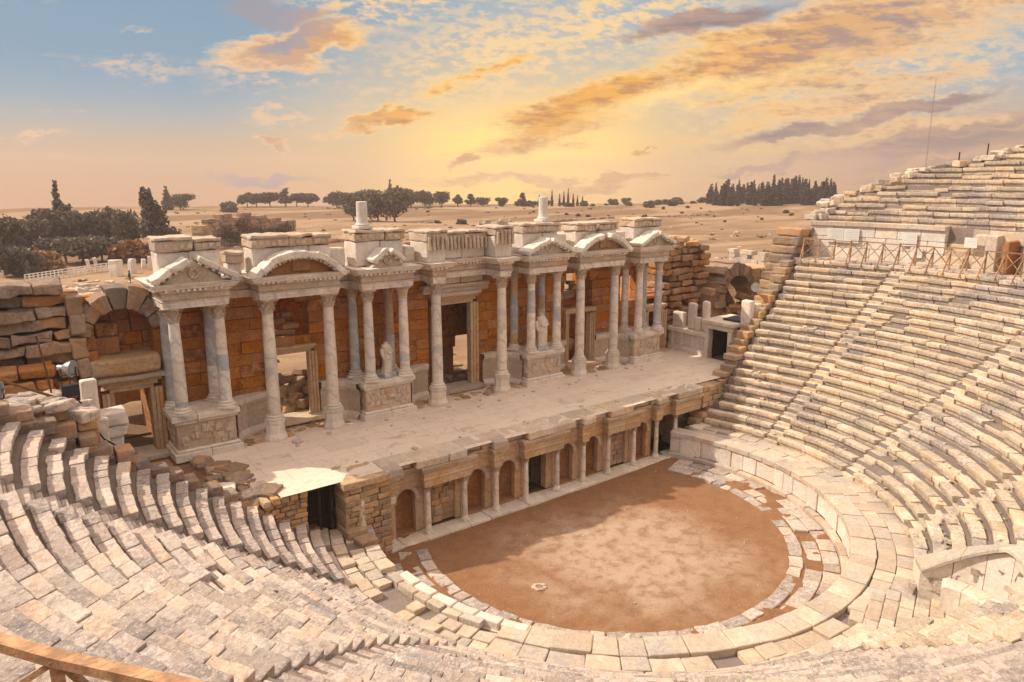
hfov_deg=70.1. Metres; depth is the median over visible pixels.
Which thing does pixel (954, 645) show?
stairway
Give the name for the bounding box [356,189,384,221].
broad tree
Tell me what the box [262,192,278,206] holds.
umbrella pine
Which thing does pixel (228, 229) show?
ruined wall
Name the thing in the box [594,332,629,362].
curved podium wall
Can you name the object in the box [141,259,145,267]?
stone pillar
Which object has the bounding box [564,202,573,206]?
bush
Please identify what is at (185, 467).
stage foundation
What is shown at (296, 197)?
umbrella pine
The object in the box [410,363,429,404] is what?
curved podium wall
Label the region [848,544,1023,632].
exedra
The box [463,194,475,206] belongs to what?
pine tree
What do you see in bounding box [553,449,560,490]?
column
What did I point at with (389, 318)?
column
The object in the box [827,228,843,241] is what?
info panel
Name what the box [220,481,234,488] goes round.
stone block
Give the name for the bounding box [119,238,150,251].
bush
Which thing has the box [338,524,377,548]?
parapet
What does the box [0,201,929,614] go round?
ground
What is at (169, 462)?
masonry wall
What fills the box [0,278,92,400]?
ruined wall
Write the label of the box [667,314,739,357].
versura wall
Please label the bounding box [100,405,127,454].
stone pier
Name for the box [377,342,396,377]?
statue
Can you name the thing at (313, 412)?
doorway
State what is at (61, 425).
retaining wall
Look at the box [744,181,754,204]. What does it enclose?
cypress
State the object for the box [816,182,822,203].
cypress
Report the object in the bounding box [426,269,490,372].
passage
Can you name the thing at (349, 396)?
curved podium wall
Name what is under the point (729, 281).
ruined arch
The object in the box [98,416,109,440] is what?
stone slab
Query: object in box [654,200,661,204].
bush
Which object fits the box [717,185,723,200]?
cypress
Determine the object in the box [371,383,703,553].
proscenium
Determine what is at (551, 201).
cypress
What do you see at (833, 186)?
cypress
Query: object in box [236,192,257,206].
umbrella pine
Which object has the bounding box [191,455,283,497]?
stone rubble
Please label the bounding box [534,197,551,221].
column stump
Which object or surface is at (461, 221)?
bush
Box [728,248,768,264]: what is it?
ruined wall
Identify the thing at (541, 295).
column
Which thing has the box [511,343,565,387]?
podium
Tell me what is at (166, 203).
cypress
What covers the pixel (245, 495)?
stone block
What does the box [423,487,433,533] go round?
column
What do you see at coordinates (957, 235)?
hillside
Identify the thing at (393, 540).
column
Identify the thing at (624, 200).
broad tree
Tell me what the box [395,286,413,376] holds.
column
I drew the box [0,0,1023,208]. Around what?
sky
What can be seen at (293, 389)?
rubble
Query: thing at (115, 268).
stone pillar
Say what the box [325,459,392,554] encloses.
masonry pier
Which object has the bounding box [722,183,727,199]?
cypress
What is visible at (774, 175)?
cypress
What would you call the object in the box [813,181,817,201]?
cypress
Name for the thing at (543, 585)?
stone ring
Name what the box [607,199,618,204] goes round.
bush
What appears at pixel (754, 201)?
cypress
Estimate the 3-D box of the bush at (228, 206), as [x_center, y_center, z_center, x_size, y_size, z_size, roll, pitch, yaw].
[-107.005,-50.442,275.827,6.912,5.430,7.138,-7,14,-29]
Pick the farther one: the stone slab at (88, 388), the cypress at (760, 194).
the cypress at (760, 194)
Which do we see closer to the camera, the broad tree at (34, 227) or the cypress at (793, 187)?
the broad tree at (34, 227)
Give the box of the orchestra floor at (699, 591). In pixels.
[386,450,848,635]
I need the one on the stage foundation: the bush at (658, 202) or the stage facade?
the stage facade
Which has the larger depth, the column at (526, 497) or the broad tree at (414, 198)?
the broad tree at (414, 198)
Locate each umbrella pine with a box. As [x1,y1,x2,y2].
[33,236,74,262]
[50,234,102,264]
[83,235,122,260]
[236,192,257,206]
[248,193,265,206]
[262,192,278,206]
[290,193,303,205]
[299,192,319,206]
[322,191,341,207]
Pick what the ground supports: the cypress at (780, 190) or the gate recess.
the cypress at (780, 190)
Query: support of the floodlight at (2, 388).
on the retaining wall at (61, 425)
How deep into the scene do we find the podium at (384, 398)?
34.88 m
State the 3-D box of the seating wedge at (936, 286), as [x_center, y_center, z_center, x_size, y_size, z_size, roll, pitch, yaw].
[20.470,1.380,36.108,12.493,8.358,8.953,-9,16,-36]
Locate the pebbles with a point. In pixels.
(596, 566)
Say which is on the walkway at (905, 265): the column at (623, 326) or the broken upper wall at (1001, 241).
the broken upper wall at (1001, 241)
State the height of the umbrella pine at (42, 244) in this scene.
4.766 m
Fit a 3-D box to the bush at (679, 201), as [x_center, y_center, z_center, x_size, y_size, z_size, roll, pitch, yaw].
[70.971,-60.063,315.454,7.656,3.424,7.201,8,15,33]
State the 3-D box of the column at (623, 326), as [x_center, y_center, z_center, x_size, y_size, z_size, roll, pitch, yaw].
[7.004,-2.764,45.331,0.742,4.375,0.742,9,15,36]
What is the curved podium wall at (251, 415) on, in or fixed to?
on the stage floor at (290, 466)
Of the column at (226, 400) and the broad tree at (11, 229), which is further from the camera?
the broad tree at (11, 229)
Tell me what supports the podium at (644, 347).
on the stage foundation
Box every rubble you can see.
[0,389,101,423]
[64,221,772,294]
[217,311,1022,681]
[243,498,299,517]
[244,339,626,445]
[292,366,700,468]
[522,622,640,637]
[719,293,755,315]
[804,145,1023,219]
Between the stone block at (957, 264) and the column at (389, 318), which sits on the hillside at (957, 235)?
the stone block at (957, 264)
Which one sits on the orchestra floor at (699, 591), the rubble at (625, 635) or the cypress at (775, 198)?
the rubble at (625, 635)
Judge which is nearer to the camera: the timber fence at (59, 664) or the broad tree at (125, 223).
the timber fence at (59, 664)
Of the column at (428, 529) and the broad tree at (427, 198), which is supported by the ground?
the broad tree at (427, 198)
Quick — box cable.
[76,398,149,459]
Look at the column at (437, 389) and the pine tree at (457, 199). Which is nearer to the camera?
the column at (437, 389)
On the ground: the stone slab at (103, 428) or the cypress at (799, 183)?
the cypress at (799, 183)
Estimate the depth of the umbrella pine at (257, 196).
309.05 m
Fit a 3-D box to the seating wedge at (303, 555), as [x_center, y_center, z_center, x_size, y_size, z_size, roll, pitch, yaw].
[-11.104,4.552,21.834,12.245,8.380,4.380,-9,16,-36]
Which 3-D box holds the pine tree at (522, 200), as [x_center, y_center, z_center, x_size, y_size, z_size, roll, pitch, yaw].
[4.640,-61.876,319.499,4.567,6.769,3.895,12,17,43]
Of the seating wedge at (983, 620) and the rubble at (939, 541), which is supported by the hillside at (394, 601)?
the seating wedge at (983, 620)
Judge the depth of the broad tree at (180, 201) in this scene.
288.17 m
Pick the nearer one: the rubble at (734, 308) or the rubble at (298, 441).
the rubble at (298, 441)
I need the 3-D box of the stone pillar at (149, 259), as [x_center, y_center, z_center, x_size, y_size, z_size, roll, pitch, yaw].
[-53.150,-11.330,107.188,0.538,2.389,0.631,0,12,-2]
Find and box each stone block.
[205,474,222,482]
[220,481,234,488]
[238,488,254,501]
[689,422,712,430]
[938,244,967,268]
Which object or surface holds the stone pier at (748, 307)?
on the stone block
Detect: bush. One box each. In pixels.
[0,244,48,276]
[33,248,61,259]
[39,259,66,274]
[106,242,150,262]
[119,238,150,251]
[219,201,238,212]
[456,219,466,223]
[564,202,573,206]
[579,201,587,205]
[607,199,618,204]
[642,200,655,207]
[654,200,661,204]
[666,200,677,205]
[669,198,684,204]
[696,197,705,202]
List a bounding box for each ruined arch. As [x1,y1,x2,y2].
[68,280,168,438]
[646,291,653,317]
[697,259,765,316]
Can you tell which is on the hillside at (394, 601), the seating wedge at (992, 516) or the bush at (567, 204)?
the seating wedge at (992, 516)
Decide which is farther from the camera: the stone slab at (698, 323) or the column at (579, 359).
the stone slab at (698, 323)
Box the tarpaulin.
[724,315,740,322]
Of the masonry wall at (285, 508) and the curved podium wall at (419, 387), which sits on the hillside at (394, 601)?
the masonry wall at (285, 508)
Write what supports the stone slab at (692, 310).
on the versura wall at (717, 336)
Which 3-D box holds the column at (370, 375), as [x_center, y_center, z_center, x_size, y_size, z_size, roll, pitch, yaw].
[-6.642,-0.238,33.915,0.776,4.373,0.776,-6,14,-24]
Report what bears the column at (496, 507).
on the proscenium
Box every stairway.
[0,480,350,589]
[264,644,418,681]
[764,268,904,444]
[842,331,1023,480]
[865,641,1019,651]
[903,471,1023,537]
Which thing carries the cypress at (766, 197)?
on the ground
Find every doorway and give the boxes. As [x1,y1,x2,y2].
[97,368,168,459]
[263,342,324,426]
[427,289,484,394]
[562,305,600,368]
[646,303,671,351]
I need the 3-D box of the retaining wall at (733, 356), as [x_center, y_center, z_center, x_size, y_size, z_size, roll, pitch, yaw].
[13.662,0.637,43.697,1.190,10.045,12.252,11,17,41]
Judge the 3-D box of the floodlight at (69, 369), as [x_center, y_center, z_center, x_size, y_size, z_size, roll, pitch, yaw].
[-14.372,1.317,23.654,0.598,1.403,0.536,-6,14,-24]
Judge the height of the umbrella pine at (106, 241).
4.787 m
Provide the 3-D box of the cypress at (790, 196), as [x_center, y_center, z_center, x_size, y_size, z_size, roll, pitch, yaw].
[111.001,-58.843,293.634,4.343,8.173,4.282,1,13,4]
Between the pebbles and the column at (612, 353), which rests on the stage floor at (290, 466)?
the column at (612, 353)
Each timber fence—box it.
[0,632,208,681]
[798,238,1023,284]
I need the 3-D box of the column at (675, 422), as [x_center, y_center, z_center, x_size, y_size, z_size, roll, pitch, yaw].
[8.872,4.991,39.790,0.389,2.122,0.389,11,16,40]
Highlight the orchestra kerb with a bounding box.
[416,467,802,640]
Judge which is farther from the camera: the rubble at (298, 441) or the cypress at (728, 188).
the cypress at (728, 188)
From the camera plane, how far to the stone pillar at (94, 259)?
108.96 m
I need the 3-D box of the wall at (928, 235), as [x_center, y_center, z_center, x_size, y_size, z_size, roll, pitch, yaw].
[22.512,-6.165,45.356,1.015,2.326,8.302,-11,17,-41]
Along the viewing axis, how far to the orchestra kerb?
26.24 m
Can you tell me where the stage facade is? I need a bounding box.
[135,217,677,433]
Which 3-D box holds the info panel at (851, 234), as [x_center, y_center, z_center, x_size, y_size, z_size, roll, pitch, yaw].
[21.462,-6.647,46.176,0.950,0.880,0.072,12,17,44]
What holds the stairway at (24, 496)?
on the hillside at (394, 601)
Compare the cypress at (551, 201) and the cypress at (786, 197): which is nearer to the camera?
the cypress at (786, 197)
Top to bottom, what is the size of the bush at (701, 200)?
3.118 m
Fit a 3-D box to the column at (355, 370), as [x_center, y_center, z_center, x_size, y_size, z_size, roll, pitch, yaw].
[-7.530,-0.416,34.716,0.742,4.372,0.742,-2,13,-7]
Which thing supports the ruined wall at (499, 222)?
on the ground
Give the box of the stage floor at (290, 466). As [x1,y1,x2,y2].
[212,349,723,497]
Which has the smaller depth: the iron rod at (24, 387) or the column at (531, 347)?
the iron rod at (24, 387)
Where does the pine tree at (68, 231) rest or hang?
on the ground
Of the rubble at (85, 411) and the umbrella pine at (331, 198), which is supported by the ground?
the umbrella pine at (331, 198)
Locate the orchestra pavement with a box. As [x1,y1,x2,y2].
[395,459,840,623]
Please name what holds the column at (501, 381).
on the stage floor at (290, 466)
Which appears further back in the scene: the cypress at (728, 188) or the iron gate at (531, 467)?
the cypress at (728, 188)
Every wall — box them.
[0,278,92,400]
[0,401,329,535]
[149,459,172,467]
[191,212,296,246]
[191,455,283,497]
[232,391,267,440]
[258,491,308,533]
[319,378,360,420]
[331,214,709,244]
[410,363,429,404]
[478,219,512,224]
[481,350,521,385]
[548,339,566,369]
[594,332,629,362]
[647,235,710,347]
[661,380,722,442]
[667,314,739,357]
[685,260,793,429]
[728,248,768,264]
[809,220,951,265]
[967,230,1023,275]
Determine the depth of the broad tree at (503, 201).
317.96 m
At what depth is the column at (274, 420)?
31.37 m
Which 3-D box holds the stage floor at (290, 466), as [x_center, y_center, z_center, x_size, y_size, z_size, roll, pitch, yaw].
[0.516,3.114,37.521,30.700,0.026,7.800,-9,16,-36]
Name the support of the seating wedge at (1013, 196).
on the hillside at (957, 235)
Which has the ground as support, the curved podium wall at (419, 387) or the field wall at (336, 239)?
the field wall at (336, 239)
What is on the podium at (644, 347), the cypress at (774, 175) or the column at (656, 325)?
the column at (656, 325)
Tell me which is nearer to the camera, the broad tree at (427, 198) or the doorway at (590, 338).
the doorway at (590, 338)
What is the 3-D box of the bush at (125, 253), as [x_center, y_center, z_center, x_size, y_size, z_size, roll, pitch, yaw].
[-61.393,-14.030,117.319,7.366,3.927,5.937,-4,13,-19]
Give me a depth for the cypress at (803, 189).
291.80 m
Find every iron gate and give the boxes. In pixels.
[307,485,336,530]
[528,455,540,489]
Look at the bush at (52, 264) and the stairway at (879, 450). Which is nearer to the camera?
the stairway at (879, 450)
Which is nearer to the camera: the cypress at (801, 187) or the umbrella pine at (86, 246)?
the umbrella pine at (86, 246)
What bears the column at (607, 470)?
on the proscenium
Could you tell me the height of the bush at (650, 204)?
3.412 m
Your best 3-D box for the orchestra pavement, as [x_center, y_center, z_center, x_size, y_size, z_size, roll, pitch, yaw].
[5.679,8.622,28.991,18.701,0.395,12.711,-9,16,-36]
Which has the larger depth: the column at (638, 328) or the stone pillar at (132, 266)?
the stone pillar at (132, 266)
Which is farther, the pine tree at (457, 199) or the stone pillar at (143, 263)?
the pine tree at (457, 199)
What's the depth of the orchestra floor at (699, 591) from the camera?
29.05 m
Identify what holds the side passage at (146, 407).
on the stage foundation
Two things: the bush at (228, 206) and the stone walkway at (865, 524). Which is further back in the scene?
the bush at (228, 206)
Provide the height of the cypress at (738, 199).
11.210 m
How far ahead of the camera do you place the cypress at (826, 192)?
274.74 m
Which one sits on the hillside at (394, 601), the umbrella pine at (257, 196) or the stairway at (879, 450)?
the stairway at (879, 450)
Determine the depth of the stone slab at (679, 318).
48.47 m
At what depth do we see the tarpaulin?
45.88 m
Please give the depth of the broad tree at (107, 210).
139.47 m
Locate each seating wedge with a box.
[0,421,343,582]
[0,491,456,681]
[310,643,673,681]
[671,639,1023,681]
[704,259,891,439]
[778,268,1023,471]
[822,148,1023,227]
[831,594,1023,651]
[853,343,1023,524]
[908,481,1023,593]
[968,161,1023,230]
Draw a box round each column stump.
[352,201,372,228]
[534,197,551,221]
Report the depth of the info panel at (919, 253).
43.34 m
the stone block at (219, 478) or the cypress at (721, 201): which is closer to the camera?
the stone block at (219, 478)
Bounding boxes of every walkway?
[320,426,913,676]
[793,256,1023,281]
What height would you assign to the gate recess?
3.296 m
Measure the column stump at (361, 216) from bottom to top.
1.245 m
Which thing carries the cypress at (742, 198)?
on the ground
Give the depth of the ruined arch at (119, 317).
29.18 m
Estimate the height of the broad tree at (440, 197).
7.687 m
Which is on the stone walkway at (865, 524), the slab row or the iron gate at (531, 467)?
the slab row
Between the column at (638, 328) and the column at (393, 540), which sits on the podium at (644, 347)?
the column at (638, 328)
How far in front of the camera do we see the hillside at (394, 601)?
29.88 m
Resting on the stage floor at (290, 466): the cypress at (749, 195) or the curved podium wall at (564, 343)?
the curved podium wall at (564, 343)
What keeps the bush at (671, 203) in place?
on the ground
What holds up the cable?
hanging from the retaining wall at (61, 425)
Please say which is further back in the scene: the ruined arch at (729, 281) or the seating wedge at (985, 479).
the ruined arch at (729, 281)
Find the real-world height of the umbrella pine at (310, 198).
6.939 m
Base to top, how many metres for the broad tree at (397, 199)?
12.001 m
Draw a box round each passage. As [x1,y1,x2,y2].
[76,372,152,435]
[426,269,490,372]
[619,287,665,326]
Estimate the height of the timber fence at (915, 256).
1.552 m
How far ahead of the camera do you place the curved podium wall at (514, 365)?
40.41 m
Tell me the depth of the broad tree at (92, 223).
134.30 m
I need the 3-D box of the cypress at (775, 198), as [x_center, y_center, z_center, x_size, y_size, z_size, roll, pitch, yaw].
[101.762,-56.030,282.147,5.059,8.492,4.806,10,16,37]
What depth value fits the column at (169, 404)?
29.80 m
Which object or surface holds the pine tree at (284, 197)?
on the ground
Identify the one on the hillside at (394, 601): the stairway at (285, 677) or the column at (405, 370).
the stairway at (285, 677)
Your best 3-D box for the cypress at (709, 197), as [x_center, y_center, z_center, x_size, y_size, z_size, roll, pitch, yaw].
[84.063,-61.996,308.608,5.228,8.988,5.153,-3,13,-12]
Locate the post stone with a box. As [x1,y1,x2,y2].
[360,500,366,526]
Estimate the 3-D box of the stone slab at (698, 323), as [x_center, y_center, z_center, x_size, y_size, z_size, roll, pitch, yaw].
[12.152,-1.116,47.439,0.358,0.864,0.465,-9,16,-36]
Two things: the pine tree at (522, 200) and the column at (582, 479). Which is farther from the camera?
the pine tree at (522, 200)
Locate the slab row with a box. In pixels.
[400,571,527,630]
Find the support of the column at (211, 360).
on the podium at (207, 428)
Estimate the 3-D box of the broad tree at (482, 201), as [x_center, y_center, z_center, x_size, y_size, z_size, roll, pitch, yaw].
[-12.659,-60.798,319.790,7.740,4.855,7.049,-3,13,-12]
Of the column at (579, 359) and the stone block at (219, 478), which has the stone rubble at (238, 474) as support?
the stone block at (219, 478)
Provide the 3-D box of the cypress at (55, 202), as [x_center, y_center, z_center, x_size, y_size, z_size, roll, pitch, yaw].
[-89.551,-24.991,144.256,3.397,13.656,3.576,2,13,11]
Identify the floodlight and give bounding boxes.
[0,381,4,399]
[56,360,79,396]
[751,283,759,300]
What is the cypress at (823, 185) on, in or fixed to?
on the ground
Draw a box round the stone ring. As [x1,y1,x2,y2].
[531,583,545,590]
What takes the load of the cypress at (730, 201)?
on the ground
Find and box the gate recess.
[306,484,333,529]
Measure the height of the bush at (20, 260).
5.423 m
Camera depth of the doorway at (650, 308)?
48.53 m
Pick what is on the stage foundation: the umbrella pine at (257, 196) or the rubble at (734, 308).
the rubble at (734, 308)
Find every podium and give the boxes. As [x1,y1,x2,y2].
[162,400,244,463]
[346,368,416,421]
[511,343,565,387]
[618,326,663,364]
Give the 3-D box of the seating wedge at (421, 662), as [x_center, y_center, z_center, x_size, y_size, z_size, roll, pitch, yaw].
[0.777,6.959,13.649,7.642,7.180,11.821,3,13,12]
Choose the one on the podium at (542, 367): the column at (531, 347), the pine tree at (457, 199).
the column at (531, 347)
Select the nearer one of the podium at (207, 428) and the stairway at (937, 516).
the stairway at (937, 516)
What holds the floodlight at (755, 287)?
on the stone pier at (748, 307)
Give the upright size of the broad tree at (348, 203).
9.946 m
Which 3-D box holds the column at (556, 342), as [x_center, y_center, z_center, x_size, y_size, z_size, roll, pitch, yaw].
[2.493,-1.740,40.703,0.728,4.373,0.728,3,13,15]
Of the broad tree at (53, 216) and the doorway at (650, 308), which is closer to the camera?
the doorway at (650, 308)
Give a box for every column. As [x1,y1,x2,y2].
[153,305,174,410]
[159,308,194,417]
[200,306,219,402]
[208,304,235,409]
[253,299,287,442]
[318,293,345,429]
[343,287,362,378]
[359,289,379,383]
[382,288,397,371]
[389,504,397,545]
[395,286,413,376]
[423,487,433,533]
[425,282,447,406]
[460,476,470,521]
[491,466,501,511]
[492,276,510,392]
[507,272,520,350]
[521,458,530,501]
[522,273,539,353]
[537,273,548,344]
[549,271,563,349]
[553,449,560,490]
[570,268,589,376]
[578,441,587,482]
[604,265,623,368]
[604,434,612,473]
[618,262,631,331]
[629,427,636,465]
[630,263,646,334]
[642,263,648,328]
[649,261,666,330]
[651,420,659,458]
[673,415,677,428]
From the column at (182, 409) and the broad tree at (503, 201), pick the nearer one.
the column at (182, 409)
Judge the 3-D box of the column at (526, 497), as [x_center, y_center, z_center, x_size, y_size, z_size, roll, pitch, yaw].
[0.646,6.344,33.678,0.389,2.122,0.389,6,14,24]
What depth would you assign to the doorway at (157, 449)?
30.04 m
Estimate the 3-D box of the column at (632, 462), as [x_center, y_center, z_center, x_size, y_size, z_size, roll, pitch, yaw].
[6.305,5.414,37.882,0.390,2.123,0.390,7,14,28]
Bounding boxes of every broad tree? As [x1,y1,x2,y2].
[0,215,30,247]
[17,218,52,250]
[22,208,69,240]
[60,210,108,238]
[94,206,122,237]
[109,208,143,240]
[170,193,195,209]
[337,192,362,220]
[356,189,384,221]
[379,185,411,221]
[408,189,421,207]
[416,190,434,206]
[433,191,450,206]
[475,197,491,205]
[495,197,508,205]
[621,198,630,204]
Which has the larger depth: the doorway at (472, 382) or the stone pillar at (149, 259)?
the stone pillar at (149, 259)
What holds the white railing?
on the ground
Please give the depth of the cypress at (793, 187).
294.93 m
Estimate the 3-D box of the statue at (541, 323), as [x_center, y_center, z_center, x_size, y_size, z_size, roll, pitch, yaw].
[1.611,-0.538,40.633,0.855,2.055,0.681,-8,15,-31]
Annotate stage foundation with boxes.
[124,355,724,483]
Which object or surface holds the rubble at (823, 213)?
on the hillside at (957, 235)
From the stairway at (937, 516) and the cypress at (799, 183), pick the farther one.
the cypress at (799, 183)
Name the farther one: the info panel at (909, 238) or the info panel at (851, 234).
the info panel at (851, 234)
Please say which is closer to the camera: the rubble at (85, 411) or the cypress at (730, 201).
the rubble at (85, 411)
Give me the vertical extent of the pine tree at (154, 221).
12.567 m
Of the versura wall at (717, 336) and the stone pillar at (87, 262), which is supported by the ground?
the stone pillar at (87, 262)
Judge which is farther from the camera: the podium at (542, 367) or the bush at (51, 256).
the bush at (51, 256)
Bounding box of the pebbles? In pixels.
[445,471,745,617]
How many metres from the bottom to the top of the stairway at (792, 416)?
8.416 m
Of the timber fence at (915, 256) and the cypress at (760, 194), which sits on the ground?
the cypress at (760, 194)
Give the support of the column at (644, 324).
on the podium at (644, 347)
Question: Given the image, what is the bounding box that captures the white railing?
[24,263,108,280]
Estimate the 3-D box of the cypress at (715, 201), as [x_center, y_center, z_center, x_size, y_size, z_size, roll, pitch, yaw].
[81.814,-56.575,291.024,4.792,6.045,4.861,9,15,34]
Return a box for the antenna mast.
[925,78,936,165]
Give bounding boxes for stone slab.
[79,379,99,409]
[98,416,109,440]
[673,311,686,327]
[687,302,697,328]
[695,317,701,330]
[702,301,710,331]
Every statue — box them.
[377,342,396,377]
[535,313,548,350]
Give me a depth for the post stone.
28.05 m
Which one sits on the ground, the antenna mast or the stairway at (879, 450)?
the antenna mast
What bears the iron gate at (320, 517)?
in the gate recess
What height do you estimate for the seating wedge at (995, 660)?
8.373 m
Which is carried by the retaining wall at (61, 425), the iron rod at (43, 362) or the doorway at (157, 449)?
the iron rod at (43, 362)
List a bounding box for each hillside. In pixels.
[0,263,1023,681]
[824,147,1023,273]
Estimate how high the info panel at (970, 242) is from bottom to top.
0.550 m
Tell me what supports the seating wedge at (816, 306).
on the hillside at (394, 601)
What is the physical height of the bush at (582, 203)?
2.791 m
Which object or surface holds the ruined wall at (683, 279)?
on the stage foundation
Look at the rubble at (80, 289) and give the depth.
91.67 m
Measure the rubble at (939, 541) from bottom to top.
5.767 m
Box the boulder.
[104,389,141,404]
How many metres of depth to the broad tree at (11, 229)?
121.44 m
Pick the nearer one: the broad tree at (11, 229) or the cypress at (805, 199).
the broad tree at (11, 229)
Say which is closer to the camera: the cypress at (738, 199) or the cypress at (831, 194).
the cypress at (831, 194)
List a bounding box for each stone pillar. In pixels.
[85,259,89,269]
[92,257,97,267]
[108,259,122,276]
[128,259,136,273]
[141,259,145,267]
[147,256,151,269]
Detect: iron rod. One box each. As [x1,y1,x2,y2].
[0,379,57,396]
[35,335,51,392]
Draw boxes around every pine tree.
[58,203,80,238]
[135,186,181,237]
[277,188,294,206]
[452,194,462,206]
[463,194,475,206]
[517,192,526,206]
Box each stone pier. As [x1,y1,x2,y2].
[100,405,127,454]
[740,299,764,324]
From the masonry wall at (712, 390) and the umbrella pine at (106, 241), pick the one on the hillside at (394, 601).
the masonry wall at (712, 390)
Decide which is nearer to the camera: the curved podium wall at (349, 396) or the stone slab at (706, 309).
the curved podium wall at (349, 396)
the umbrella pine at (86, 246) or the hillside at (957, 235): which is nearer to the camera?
the hillside at (957, 235)
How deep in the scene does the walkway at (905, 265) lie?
42.49 m
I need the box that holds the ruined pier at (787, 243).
[754,225,813,299]
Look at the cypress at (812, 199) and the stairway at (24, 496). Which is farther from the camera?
the cypress at (812, 199)
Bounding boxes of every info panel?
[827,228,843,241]
[843,228,859,242]
[902,233,917,245]
[910,247,922,257]
[964,237,978,247]
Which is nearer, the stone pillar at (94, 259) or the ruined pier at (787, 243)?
the ruined pier at (787, 243)
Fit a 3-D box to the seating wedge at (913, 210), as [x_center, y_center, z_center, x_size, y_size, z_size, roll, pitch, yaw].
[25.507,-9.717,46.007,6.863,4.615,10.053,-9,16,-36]
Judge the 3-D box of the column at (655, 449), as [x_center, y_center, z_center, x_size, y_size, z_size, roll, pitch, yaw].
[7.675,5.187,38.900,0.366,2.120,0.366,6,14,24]
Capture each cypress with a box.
[51,180,61,210]
[161,186,173,209]
[550,190,553,205]
[704,184,713,203]
[711,191,718,204]
[716,194,726,205]
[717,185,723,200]
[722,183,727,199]
[725,179,730,196]
[726,186,735,205]
[735,179,740,205]
[740,188,743,203]
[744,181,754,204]
[751,188,757,205]
[757,183,762,203]
[760,181,771,205]
[770,174,775,190]
[770,185,780,205]
[777,179,782,204]
[782,178,789,203]
[787,185,792,203]
[790,178,798,202]
[796,175,800,202]
[798,177,803,201]
[799,179,805,202]
[800,184,810,204]
[809,187,814,204]
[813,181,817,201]
[816,181,825,199]
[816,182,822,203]
[823,182,829,198]
[826,188,834,198]
[829,181,837,193]
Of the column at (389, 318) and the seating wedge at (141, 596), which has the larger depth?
the column at (389, 318)
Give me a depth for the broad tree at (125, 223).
134.35 m
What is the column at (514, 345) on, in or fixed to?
on the podium at (542, 367)
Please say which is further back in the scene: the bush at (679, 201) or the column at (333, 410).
the bush at (679, 201)
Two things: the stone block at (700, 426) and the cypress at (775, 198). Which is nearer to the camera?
the stone block at (700, 426)
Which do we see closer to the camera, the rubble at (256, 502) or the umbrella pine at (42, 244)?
the rubble at (256, 502)

